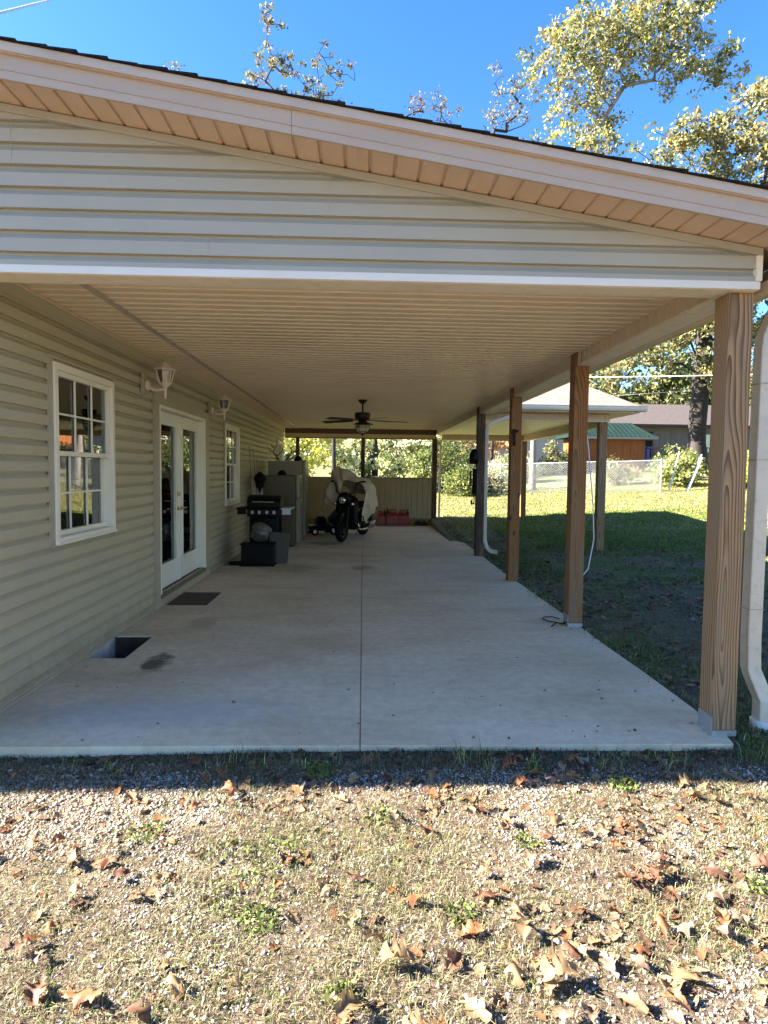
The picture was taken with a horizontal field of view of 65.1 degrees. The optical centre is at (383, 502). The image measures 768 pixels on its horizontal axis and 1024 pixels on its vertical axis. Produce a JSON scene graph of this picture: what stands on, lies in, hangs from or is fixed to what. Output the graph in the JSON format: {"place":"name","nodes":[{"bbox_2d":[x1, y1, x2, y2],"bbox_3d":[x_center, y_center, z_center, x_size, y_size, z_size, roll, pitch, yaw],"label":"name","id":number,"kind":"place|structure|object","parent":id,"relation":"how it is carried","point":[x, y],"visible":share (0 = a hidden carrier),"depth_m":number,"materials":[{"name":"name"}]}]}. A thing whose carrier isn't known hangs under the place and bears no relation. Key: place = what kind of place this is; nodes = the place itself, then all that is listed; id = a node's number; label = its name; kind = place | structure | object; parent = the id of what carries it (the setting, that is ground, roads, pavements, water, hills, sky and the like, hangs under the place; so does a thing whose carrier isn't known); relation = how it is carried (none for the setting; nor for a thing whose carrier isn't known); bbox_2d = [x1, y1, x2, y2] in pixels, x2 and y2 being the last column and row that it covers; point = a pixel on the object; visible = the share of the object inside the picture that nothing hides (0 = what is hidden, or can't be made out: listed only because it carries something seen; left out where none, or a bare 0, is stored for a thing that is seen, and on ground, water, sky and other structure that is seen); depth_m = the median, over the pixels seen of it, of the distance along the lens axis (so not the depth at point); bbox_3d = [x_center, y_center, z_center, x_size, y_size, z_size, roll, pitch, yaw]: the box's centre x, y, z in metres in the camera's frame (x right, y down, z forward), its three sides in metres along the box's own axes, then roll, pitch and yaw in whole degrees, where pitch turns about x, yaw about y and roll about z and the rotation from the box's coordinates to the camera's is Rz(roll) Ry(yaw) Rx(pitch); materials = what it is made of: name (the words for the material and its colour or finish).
{"place":"outdoors","nodes":[
{"label":"outdoors","id":0,"kind":"place"},
{"bbox_2d":[0,0,51,13],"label":"overhead line","id":1,"kind":"object","parent":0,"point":[18,8],"visible":1,"depth_m":5.01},
{"bbox_2d":[0,762,237,862],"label":"tan gravel","id":2,"kind":"structure","parent":0,"point":[63,852],"depth_m":2.77,"materials":[{"name":"gravel"}]},
{"bbox_2d":[0,455,767,1023],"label":"ground","id":3,"kind":"structure","parent":0,"point":[684,629],"depth_m":2.31,"materials":[{"name":"gravel"}]},
{"bbox_2d":[14,931,44,955],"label":"oak leaf","id":4,"kind":"object","parent":3,"relation":"on","point":[27,937],"visible":1,"depth_m":1.94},
{"bbox_2d":[23,976,47,1011],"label":"oak leaf","id":5,"kind":"object","parent":3,"relation":"on","point":[33,993],"visible":1,"depth_m":1.75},
{"bbox_2d":[59,986,100,1015],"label":"oak leaf","id":6,"kind":"object","parent":3,"relation":"on","point":[83,995],"visible":1,"depth_m":1.73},
{"bbox_2d":[91,857,118,871],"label":"oak leaf","id":7,"kind":"object","parent":3,"relation":"on","point":[103,862],"visible":1,"depth_m":2.33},
{"bbox_2d":[116,637,150,657],"bbox_3d":[-2.223,1.534,5.111,0.398,0.608,0.745,1,3,-2],"label":"window well","id":8,"kind":"object","parent":3,"relation":"on","point":[126,646],"depth_m":5.41,"materials":[{"name":"metal"}]},
{"bbox_2d":[121,1000,150,1023],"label":"oak leaf","id":9,"kind":"object","parent":3,"relation":"on","point":[143,1013],"visible":1,"depth_m":1.68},
{"bbox_2d":[164,973,183,995],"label":"oak leaf","id":10,"kind":"object","parent":3,"relation":"on","point":[174,980],"visible":1,"depth_m":1.76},
{"bbox_2d":[220,971,245,985],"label":"oak leaf","id":11,"kind":"object","parent":3,"relation":"on","point":[232,980],"visible":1,"depth_m":1.81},
{"bbox_2d":[286,906,298,925],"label":"oak leaf","id":12,"kind":"object","parent":3,"relation":"on","point":[290,916],"visible":1,"depth_m":2.06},
{"bbox_2d":[241,1,355,471],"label":"slender tree","id":13,"kind":"object","parent":3,"relation":"on","point":[272,60],"visible":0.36,"depth_m":30.02,"materials":[{"name":"green plant"}]},
{"bbox_2d":[284,431,341,476],"bbox_3d":[-5.814,-3.312,30.780,7.748,6.265,5.652,1,3,-2],"label":"yellow tree","id":14,"kind":"object","parent":3,"relation":"on","point":[316,458],"visible":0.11,"depth_m":30.40,"materials":[{"name":"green plant"}]},
{"bbox_2d":[317,876,331,896],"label":"oak leaf","id":15,"kind":"object","parent":3,"relation":"on","point":[324,884],"visible":1,"depth_m":2.20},
{"bbox_2d":[331,979,368,1020],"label":"oak leaf","id":16,"kind":"object","parent":3,"relation":"on","point":[346,1004],"visible":1,"depth_m":1.68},
{"bbox_2d":[38,753,674,992],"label":"larger stones","id":17,"kind":"object","parent":3,"relation":"on","point":[129,844],"visible":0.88,"depth_m":2.64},
{"bbox_2d":[0,524,732,757],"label":"patio slab","id":18,"kind":"structure","parent":3,"relation":"on","point":[417,615],"depth_m":4.44,"materials":[{"name":"concrete"}]},
{"bbox_2d":[167,592,220,604],"bbox_3d":[-2.192,1.113,6.976,0.440,0.012,0.660,1,3,-2],"label":"doormat","id":19,"kind":"object","parent":18,"relation":"on","point":[195,598],"visible":1,"depth_m":6.94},
{"bbox_2d":[251,478,262,494],"bbox_3d":[-2.411,0.207,11.399,0.220,1.350,0.040,1,3,-2],"label":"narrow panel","id":20,"kind":"object","parent":18,"relation":"on","point":[253,487],"visible":0.21,"depth_m":11.35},
{"bbox_2d":[254,472,265,491],"bbox_3d":[-2.332,-0.382,11.301,0.213,0.380,0.166,1,3,-2],"label":"dark sack","id":21,"kind":"object","parent":20,"relation":"hanging from","point":[260,479],"visible":1,"depth_m":11.25,"materials":[{"name":"fabric"}]},
{"bbox_2d":[239,541,276,566],"bbox_3d":[-1.978,0.809,9.483,0.540,0.360,0.300,1,3,-2],"label":"storage box","id":22,"kind":"object","parent":18,"relation":"on","point":[257,554],"visible":1,"depth_m":9.35,"materials":[{"name":"black paint"}]},
{"bbox_2d":[249,522,272,541],"bbox_3d":[-1.940,0.460,9.463,0.366,0.320,0.270,1,3,-2],"label":"plastic bag","id":23,"kind":"object","parent":22,"relation":"on","point":[260,531],"visible":1,"depth_m":9.40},
{"bbox_2d":[236,495,294,541],"bbox_3d":[-1.951,0.419,9.947,0.894,1.092,0.641,1,3,-2],"label":"gas grill","id":24,"kind":"object","parent":18,"relation":"on","point":[270,510],"visible":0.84,"depth_m":9.71,"materials":[{"name":"black paint"}]},
{"bbox_2d":[269,532,289,563],"bbox_3d":[-1.698,0.735,9.703,0.320,0.500,0.024,6,-7,-14],"label":"board","id":25,"kind":"object","parent":18,"relation":"on","point":[282,540],"visible":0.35,"depth_m":9.70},
{"bbox_2d":[263,474,302,546],"bbox_3d":[-1.995,0.143,12.062,0.739,1.418,0.700,1,3,-2],"label":"refrigerator","id":26,"kind":"object","parent":18,"relation":"on","point":[289,488],"visible":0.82,"depth_m":11.71,"materials":[{"name":"beige metal"}]},
{"bbox_2d":[268,460,308,536],"bbox_3d":[-2.104,-0.080,13.424,0.854,1.718,0.750,1,3,-2],"label":"refrigerator","id":27,"kind":"object","parent":18,"relation":"on","point":[300,467],"visible":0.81,"depth_m":13.03,"materials":[{"name":"white metal"}]},
{"bbox_2d":[308,491,355,535],"bbox_3d":[-1.247,0.229,14.287,1.142,1.030,0.596,-1,3,-22],"label":"lawn mower","id":28,"kind":"object","parent":18,"relation":"on","point":[319,525],"visible":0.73,"depth_m":14.07,"materials":[{"name":"black paint"}]},
{"bbox_2d":[331,480,377,541],"bbox_3d":[-0.690,0.153,13.368,0.787,1.287,2.172,1,3,15],"label":"motorcycle","id":29,"kind":"object","parent":18,"relation":"on","point":[348,515],"visible":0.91,"depth_m":12.86,"materials":[{"name":"metal"}]},
{"bbox_2d":[321,467,377,524],"bbox_3d":[-0.780,-0.130,13.612,1.314,1.355,1.400,1,3,-2],"label":"motorcycle sheet","id":30,"kind":"object","parent":29,"relation":"on","point":[347,478],"visible":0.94,"depth_m":13.11,"materials":[{"name":"fabric"}]},
{"bbox_2d":[376,524,414,526],"bbox_3d":[0.274,0.628,16.657,1.150,0.018,0.560,1,3,-2],"label":"drip board","id":31,"kind":"object","parent":18,"relation":"on","point":[410,525],"visible":0.51,"depth_m":16.45,"materials":[{"name":"brown wood"}]},
{"bbox_2d":[386,508,398,524],"bbox_3d":[0.231,0.388,16.663,0.345,0.460,0.207,1,3,-2],"label":"gas can","id":32,"kind":"object","parent":31,"relation":"on","point":[392,518],"visible":1,"depth_m":16.57,"materials":[{"name":"red plastic"}]},
{"bbox_2d":[398,509,408,524],"bbox_3d":[0.530,0.400,16.694,0.330,0.440,0.198,1,3,1],"label":"gas can","id":33,"kind":"object","parent":31,"relation":"on","point":[403,518],"visible":0.94,"depth_m":16.60,"materials":[{"name":"red plastic"}]},
{"bbox_2d":[362,927,387,942],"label":"oak leaf","id":34,"kind":"object","parent":3,"relation":"on","point":[370,933],"visible":0.89,"depth_m":1.96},
{"bbox_2d":[317,438,438,477],"bbox_3d":[-0.372,-3.354,31.117,6.782,5.480,5.068,0,3,-11],"label":"leafy tree","id":35,"kind":"object","parent":3,"relation":"on","point":[373,460],"visible":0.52,"depth_m":30.27,"materials":[{"name":"green plant"}]},
{"bbox_2d":[0,36,767,735],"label":"house","id":36,"kind":"structure","parent":3,"relation":"on","point":[272,264],"depth_m":3.62,"materials":[{"name":"plastic"}]},
{"bbox_2d":[53,361,116,545],"bbox_3d":[-2.402,-0.371,4.776,0.140,1.307,1.020,1,3,-2],"label":"window","id":37,"kind":"structure","parent":36,"relation":"in","point":[83,402],"depth_m":4.81,"materials":[{"name":"white plastic"}]},
{"bbox_2d":[141,362,175,398],"bbox_3d":[-2.255,-1.225,6.028,0.310,0.371,0.216,1,3,-2],"label":"wall lantern","id":38,"kind":"object","parent":36,"relation":"attached to","point":[165,371],"depth_m":6.00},
{"bbox_2d":[161,411,181,588],"bbox_3d":[-2.510,-0.034,6.982,0.097,2.015,0.911,1,3,-2],"label":"door","id":39,"kind":"structure","parent":36,"relation":"in","point":[170,423],"depth_m":7.17,"materials":[{"name":"white paint"}]},
{"bbox_2d":[180,416,198,576],"bbox_3d":[-2.542,-0.082,7.881,0.097,2.015,0.899,1,3,-2],"label":"door","id":40,"kind":"structure","parent":36,"relation":"in","point":[189,429],"depth_m":7.95,"materials":[{"name":"white paint"}]},
{"bbox_2d":[208,394,231,419],"bbox_3d":[-2.346,-1.362,8.603,0.310,0.371,0.216,1,3,-2],"label":"wall lantern","id":41,"kind":"object","parent":36,"relation":"attached to","point":[224,400],"depth_m":8.57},
{"bbox_2d":[222,423,240,505],"bbox_3d":[-2.590,-0.629,10.106,0.140,1.317,1.080,1,3,-2],"label":"window","id":42,"kind":"structure","parent":36,"relation":"in","point":[232,433],"depth_m":10.28,"materials":[{"name":"white plastic"}]},
{"bbox_2d":[322,399,407,435],"bbox_3d":[-0.323,-1.392,9.929,1.442,0.589,1.449,1,3,-2],"label":"ceiling fan","id":43,"kind":"object","parent":36,"relation":"hanging from","point":[362,418],"visible":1,"depth_m":9.83,"materials":[{"name":"brown metal"}]},
{"bbox_2d":[469,449,478,504],"bbox_3d":[1.609,-0.456,10.756,0.175,1.004,0.180,1,3,-2],"label":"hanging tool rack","id":44,"kind":"object","parent":36,"relation":"attached to","point":[474,457],"visible":1,"depth_m":10.70,"materials":[{"name":"metal"}]},
{"bbox_2d":[583,435,593,574],"bbox_3d":[3.245,-0.319,9.666,0.229,2.738,2.838,2,3,17],"label":"cable","id":45,"kind":"object","parent":36,"relation":"hanging from","point":[592,506],"visible":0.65,"depth_m":8.92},
{"bbox_2d":[0,746,767,1023],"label":"gravel","id":46,"kind":"structure","parent":3,"relation":"on","point":[613,1018],"depth_m":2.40,"materials":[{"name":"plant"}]},
{"bbox_2d":[0,748,767,1023],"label":"leaf litter","id":47,"kind":"object","parent":3,"relation":"on","point":[673,1014],"visible":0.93,"depth_m":2.38,"materials":[{"name":"brown plant"}]},
{"bbox_2d":[560,937,578,958],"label":"oak leaf","id":48,"kind":"object","parent":47,"relation":"on","point":[573,953],"visible":0.98,"depth_m":1.93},
{"bbox_2d":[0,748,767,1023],"bbox_3d":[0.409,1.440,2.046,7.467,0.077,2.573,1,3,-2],"label":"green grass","id":49,"kind":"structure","parent":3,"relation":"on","point":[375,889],"depth_m":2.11,"materials":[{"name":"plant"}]},
{"bbox_2d":[0,744,767,765],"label":"edge grass","id":50,"kind":"structure","parent":3,"relation":"on","point":[440,749],"depth_m":3.27,"materials":[{"name":"plant"}]},
{"bbox_2d":[377,927,419,967],"bbox_3d":[0.043,1.394,1.854,0.120,0.084,0.098,3,4,32],"label":"oak leaf","id":51,"kind":"object","parent":3,"relation":"on","point":[400,950],"visible":1,"depth_m":1.87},
{"bbox_2d":[397,891,427,908],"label":"oak leaf","id":52,"kind":"object","parent":3,"relation":"on","point":[411,899],"visible":1,"depth_m":2.13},
{"bbox_2d":[352,435,473,477],"bbox_3d":[1.798,-3.406,33.050,7.346,6.027,5.364,1,3,-2],"label":"leafy tree","id":53,"kind":"object","parent":3,"relation":"on","point":[398,455],"visible":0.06,"depth_m":32.32,"materials":[{"name":"green plant"}]},
{"bbox_2d":[61,730,766,777],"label":"grass tufts","id":54,"kind":"object","parent":3,"relation":"on","point":[480,747],"visible":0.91,"depth_m":3.16,"materials":[{"name":"plant"}]},
{"bbox_2d":[402,1003,429,1023],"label":"oak leaf","id":55,"kind":"object","parent":3,"relation":"on","point":[416,1017],"visible":1,"depth_m":1.65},
{"bbox_2d":[401,84,463,467],"bbox_3d":[2.130,-10.791,30.617,3.468,19.769,2.524,1,3,-2],"label":"slender tree","id":56,"kind":"object","parent":3,"relation":"on","point":[422,103],"visible":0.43,"depth_m":29.99,"materials":[{"name":"green plant"}]},
{"bbox_2d":[401,436,475,492],"bbox_3d":[2.417,-1.597,25.587,3.419,3.238,2.524,1,3,-2],"label":"evergreen shrub","id":57,"kind":"object","parent":3,"relation":"on","point":[424,459],"visible":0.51,"depth_m":25.30,"materials":[{"name":"green plant"}]},
{"bbox_2d":[125,759,767,1007],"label":"weeds","id":58,"kind":"object","parent":3,"relation":"on","point":[467,909],"visible":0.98,"depth_m":2.28,"materials":[{"name":"green plant"}]},
{"bbox_2d":[443,948,462,975],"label":"oak leaf","id":59,"kind":"object","parent":3,"relation":"on","point":[454,958],"visible":1,"depth_m":1.88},
{"bbox_2d":[441,462,491,496],"bbox_3d":[3.120,-0.809,23.922,1.884,1.578,1.844,3,4,41],"label":"evergreen shrub","id":60,"kind":"object","parent":3,"relation":"on","point":[455,483],"visible":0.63,"depth_m":23.63,"materials":[{"name":"green plant"}]},
{"bbox_2d":[455,919,487,937],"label":"oak leaf","id":61,"kind":"object","parent":3,"relation":"on","point":[472,928],"visible":1,"depth_m":2.01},
{"bbox_2d":[437,441,508,474],"bbox_3d":[5.072,-3.524,35.891,5.826,4.543,4.544,1,3,-2],"label":"orange tree","id":62,"kind":"object","parent":3,"relation":"on","point":[502,444],"visible":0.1,"depth_m":35.19,"materials":[{"name":"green plant"}]},
{"bbox_2d":[459,993,494,1023],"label":"oak leaf","id":63,"kind":"object","parent":3,"relation":"on","point":[478,1005],"visible":1,"depth_m":1.71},
{"bbox_2d":[471,889,499,897],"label":"oak leaf","id":64,"kind":"object","parent":3,"relation":"on","point":[490,893],"visible":1,"depth_m":2.17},
{"bbox_2d":[487,461,507,493],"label":"grey shrub","id":65,"kind":"object","parent":3,"relation":"on","point":[496,478],"visible":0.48,"depth_m":24.53,"materials":[{"name":"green plant"}]},
{"bbox_2d":[482,60,538,480],"bbox_3d":[6.025,-11.164,29.632,2.685,20.509,2.634,1,3,-2],"label":"slender tree","id":66,"kind":"object","parent":3,"relation":"on","point":[508,120],"visible":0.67,"depth_m":29.21,"materials":[{"name":"green plant"}]},
{"bbox_2d":[488,449,541,483],"bbox_3d":[6.122,-1.665,28.690,2.658,1.975,2.294,2,3,29],"label":"grey shrub","id":67,"kind":"object","parent":3,"relation":"on","point":[503,461],"visible":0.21,"depth_m":28.40,"materials":[{"name":"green plant"}]},
{"bbox_2d":[504,955,527,988],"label":"oak leaf","id":68,"kind":"object","parent":3,"relation":"on","point":[515,968],"visible":1,"depth_m":1.82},
{"bbox_2d":[470,436,562,469],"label":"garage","id":69,"kind":"structure","parent":3,"relation":"on","point":[540,444],"depth_m":38.23,"materials":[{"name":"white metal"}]},
{"bbox_2d":[283,356,752,459],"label":"distant woods","id":70,"kind":"object","parent":3,"relation":"on","point":[592,374],"depth_m":59.79,"materials":[{"name":"green plant"}]},
{"bbox_2d":[513,918,530,943],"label":"oak leaf","id":71,"kind":"object","parent":3,"relation":"on","point":[522,929],"visible":1,"depth_m":1.98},
{"bbox_2d":[525,847,541,867],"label":"oak leaf","id":72,"kind":"object","parent":3,"relation":"on","point":[530,856],"visible":1,"depth_m":2.36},
{"bbox_2d":[430,458,662,492],"bbox_3d":[5.864,-1.010,23.794,9.391,1.475,0.059,3,4,32],"label":"chain link fence","id":73,"kind":"object","parent":3,"relation":"on","point":[535,489],"visible":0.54,"depth_m":22.55,"materials":[{"name":"metal"}]},
{"bbox_2d":[544,979,558,998],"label":"oak leaf","id":74,"kind":"object","parent":3,"relation":"on","point":[551,984],"visible":0.99,"depth_m":1.79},
{"bbox_2d":[538,941,582,983],"bbox_3d":[0.533,1.395,1.816,0.128,0.094,0.090,-1,3,-29],"label":"oak leaf","id":75,"kind":"object","parent":3,"relation":"on","point":[561,965],"visible":1,"depth_m":1.82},
{"bbox_2d":[538,439,587,475],"bbox_3d":[9.357,-2.260,31.491,2.675,2.105,2.051,1,3,-2],"label":"leafy tree","id":76,"kind":"object","parent":3,"relation":"on","point":[552,457],"visible":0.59,"depth_m":31.26,"materials":[{"name":"green plant"}]},
{"bbox_2d":[556,1008,573,1023],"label":"oak leaf","id":77,"kind":"object","parent":3,"relation":"on","point":[564,1014],"visible":1,"depth_m":1.68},
{"bbox_2d":[581,1002,599,1023],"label":"oak leaf","id":78,"kind":"object","parent":3,"relation":"on","point":[591,1014],"visible":1,"depth_m":1.70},
{"bbox_2d":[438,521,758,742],"bbox_3d":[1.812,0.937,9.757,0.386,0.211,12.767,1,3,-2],"label":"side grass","id":79,"kind":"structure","parent":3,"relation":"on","point":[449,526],"depth_m":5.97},
{"bbox_2d":[436,480,767,531],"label":"lawn grass","id":80,"kind":"structure","parent":3,"relation":"on","point":[470,523],"depth_m":19.42,"materials":[{"name":"plant"}]},
{"bbox_2d":[555,422,658,471],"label":"shed","id":81,"kind":"structure","parent":3,"relation":"on","point":[625,441],"depth_m":32.36,"materials":[{"name":"orange wood"}]},
{"bbox_2d":[598,949,618,977],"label":"oak leaf","id":82,"kind":"object","parent":3,"relation":"on","point":[606,960],"visible":1,"depth_m":1.87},
{"bbox_2d":[456,533,767,746],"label":"yard leaves","id":83,"kind":"object","parent":3,"relation":"on","point":[673,584],"visible":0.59,"depth_m":7.54,"materials":[{"name":"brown plant"}]},
{"bbox_2d":[592,454,646,485],"bbox_3d":[9.550,-1.294,24.516,2.004,1.469,1.682,0,3,-18],"label":"grey shrub","id":84,"kind":"object","parent":3,"relation":"on","point":[632,472],"visible":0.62,"depth_m":24.33,"materials":[{"name":"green plant"}]},
{"bbox_2d":[473,533,767,755],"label":"yard stones","id":85,"kind":"object","parent":3,"relation":"on","point":[632,604],"visible":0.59,"depth_m":7.90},
{"bbox_2d":[616,865,643,894],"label":"oak leaf","id":86,"kind":"object","parent":3,"relation":"on","point":[634,878],"visible":1,"depth_m":2.23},
{"bbox_2d":[511,0,751,490],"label":"oak tree","id":87,"kind":"object","parent":3,"relation":"on","point":[640,30],"visible":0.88,"depth_m":24.15,"materials":[{"name":"green plant"}]},
{"bbox_2d":[617,992,653,1017],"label":"oak leaf","id":88,"kind":"object","parent":3,"relation":"on","point":[633,999],"visible":1,"depth_m":1.72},
{"bbox_2d":[626,944,650,954],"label":"oak leaf","id":89,"kind":"object","parent":3,"relation":"on","point":[639,948],"visible":0.98,"depth_m":1.93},
{"bbox_2d":[627,954,652,972],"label":"oak leaf","id":90,"kind":"object","parent":3,"relation":"on","point":[640,961],"visible":1,"depth_m":1.86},
{"bbox_2d":[647,857,670,886],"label":"oak leaf","id":91,"kind":"object","parent":3,"relation":"on","point":[654,872],"visible":0.99,"depth_m":2.28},
{"bbox_2d":[654,912,671,939],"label":"oak leaf","id":92,"kind":"object","parent":3,"relation":"on","point":[663,924],"visible":1,"depth_m":2.01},
{"bbox_2d":[657,973,682,1001],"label":"oak leaf","id":93,"kind":"object","parent":3,"relation":"on","point":[673,989],"visible":1,"depth_m":1.78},
{"bbox_2d":[589,329,751,405],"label":"leafy tree","id":94,"kind":"object","parent":3,"relation":"on","point":[669,387],"visible":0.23,"depth_m":47.10,"materials":[{"name":"green plant"}]},
{"bbox_2d":[646,442,703,474],"bbox_3d":[12.762,-1.720,26.355,2.177,1.896,2.125,3,4,41],"label":"green shrub","id":95,"kind":"object","parent":3,"relation":"on","point":[660,457],"visible":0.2,"depth_m":26.38,"materials":[{"name":"green plant"}]},
{"bbox_2d":[660,991,691,1011],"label":"oak leaf","id":96,"kind":"object","parent":3,"relation":"on","point":[685,1005],"visible":1,"depth_m":1.74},
{"bbox_2d":[644,446,708,488],"bbox_3d":[11.250,-1.233,22.990,2.155,1.945,1.980,-2,4,-39],"label":"green shrub","id":97,"kind":"object","parent":3,"relation":"on","point":[686,465],"visible":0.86,"depth_m":22.69,"materials":[{"name":"green plant"}]},
{"bbox_2d":[589,75,767,475],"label":"oak tree","id":98,"kind":"object","parent":3,"relation":"on","point":[701,388],"visible":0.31,"depth_m":27.79,"materials":[{"name":"green plant"}]},
{"bbox_2d":[608,404,750,467],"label":"neighbour house","id":99,"kind":"structure","parent":3,"relation":"on","point":[665,423],"depth_m":37.50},
{"bbox_2d":[649,447,709,461],"bbox_3d":[17.044,-2.439,36.144,5.600,1.680,2.800,1,3,-2],"label":"deck railing","id":100,"kind":"object","parent":3,"relation":"on","point":[651,457],"visible":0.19,"depth_m":34.76,"materials":[{"name":"brown wood"}]},
{"bbox_2d":[671,919,696,938],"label":"oak leaf","id":101,"kind":"object","parent":3,"relation":"on","point":[682,926],"visible":1,"depth_m":2.01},
{"bbox_2d":[663,960,708,985],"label":"oak leaf","id":102,"kind":"object","parent":3,"relation":"on","point":[680,974],"visible":0.98,"depth_m":1.85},
{"bbox_2d":[698,862,728,879],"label":"oak leaf","id":103,"kind":"object","parent":3,"relation":"on","point":[710,868],"visible":1,"depth_m":2.30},
{"bbox_2d":[703,884,726,904],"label":"oak leaf","id":104,"kind":"object","parent":3,"relation":"on","point":[715,893],"visible":1,"depth_m":2.17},
{"bbox_2d":[714,907,731,924],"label":"oak leaf","id":105,"kind":"object","parent":3,"relation":"on","point":[720,920],"visible":0.83,"depth_m":2.06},
{"bbox_2d":[747,845,767,867],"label":"oak leaf","id":106,"kind":"object","parent":3,"relation":"on","point":[753,861],"visible":1,"depth_m":2.34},
{"bbox_2d":[0,0,767,454],"label":"sky","id":107,"kind":"structure","parent":0,"point":[398,48],"materials":[{"name":"blue"}]},
{"bbox_2d":[463,539,767,761],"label":"shaded grass","id":108,"kind":"structure","parent":0,"point":[699,569],"depth_m":7.95,"materials":[{"name":"plant"}]},
{"bbox_2d":[471,504,767,552],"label":"green lawn grass","id":109,"kind":"structure","parent":0,"point":[614,537],"depth_m":14.91,"materials":[{"name":"plant"}]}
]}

